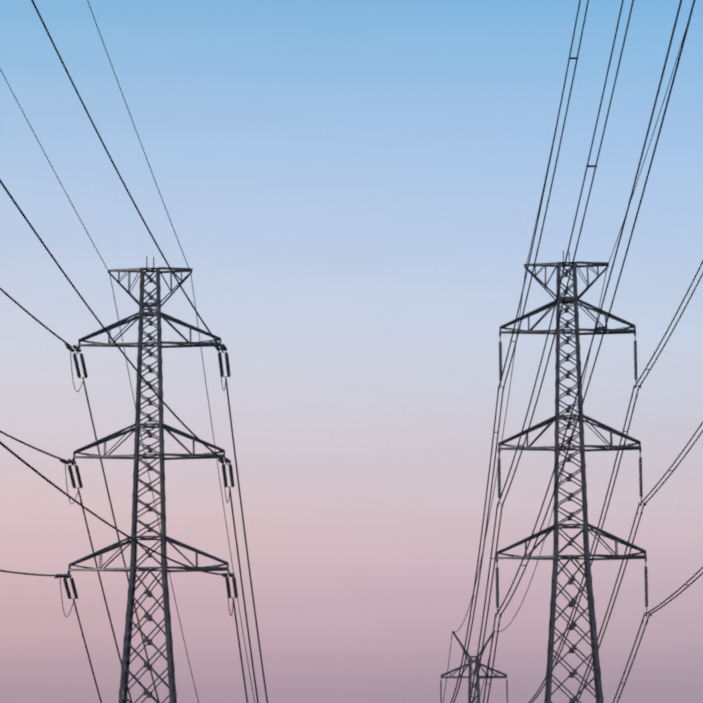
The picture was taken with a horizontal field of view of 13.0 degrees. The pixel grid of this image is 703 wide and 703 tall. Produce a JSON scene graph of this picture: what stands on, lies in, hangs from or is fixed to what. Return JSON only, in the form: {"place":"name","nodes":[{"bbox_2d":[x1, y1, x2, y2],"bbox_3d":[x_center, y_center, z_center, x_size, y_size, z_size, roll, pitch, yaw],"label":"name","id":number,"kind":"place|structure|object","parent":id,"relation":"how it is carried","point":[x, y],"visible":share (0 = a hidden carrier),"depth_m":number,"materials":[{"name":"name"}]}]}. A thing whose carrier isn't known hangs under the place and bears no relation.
{"place":"outdoors","nodes":[
{"label":"outdoors","id":0,"kind":"place"},
{"bbox_2d":[0,0,702,702],"label":"sky","id":1,"kind":"structure","parent":0,"point":[350,190],"materials":[{"name":"blue"}]},
{"bbox_3d":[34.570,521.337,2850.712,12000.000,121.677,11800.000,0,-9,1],"label":"ground","id":2,"kind":"structure","parent":0,"visible":0},
{"bbox_2d":[67,257,229,702],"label":"tension tower","id":3,"kind":"structure","parent":2,"relation":"on","point":[164,539],"depth_m":198.77,"materials":[{"name":"metal"}]},
{"bbox_2d":[0,0,686,702],"bbox_3d":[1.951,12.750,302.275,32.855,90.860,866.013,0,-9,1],"label":"earth wires","id":4,"kind":"object","parent":3,"relation":"attached to","point":[204,370],"visible":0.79,"depth_m":214.13,"materials":[{"name":"grey metal"}]},
{"bbox_2d":[56,337,647,702],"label":"insulators","id":5,"kind":"object","parent":3,"relation":"hanging from","point":[78,349],"visible":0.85,"depth_m":199.61,"materials":[{"name":"grey"}]},
{"bbox_2d":[54,57,688,693],"bbox_3d":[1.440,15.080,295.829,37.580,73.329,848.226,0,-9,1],"label":"line fittings","id":6,"kind":"object","parent":5,"relation":"attached to","point":[502,399],"visible":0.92,"depth_m":198.10,"materials":[{"name":"metal"}]},
{"bbox_2d":[0,0,702,702],"bbox_3d":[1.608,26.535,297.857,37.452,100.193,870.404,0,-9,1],"label":"conductors","id":7,"kind":"structure","parent":6,"relation":"on","point":[494,420],"depth_m":173.08,"materials":[{"name":"grey metal"}]},
{"bbox_2d":[441,632,506,702],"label":"suspension tower","id":8,"kind":"structure","parent":2,"relation":"on","point":[470,660],"depth_m":431.21,"materials":[{"name":"metal"}]},
{"bbox_2d":[496,250,646,702],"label":"suspension tower","id":9,"kind":"structure","parent":2,"relation":"on","point":[555,527],"depth_m":198.47,"materials":[{"name":"metal"}]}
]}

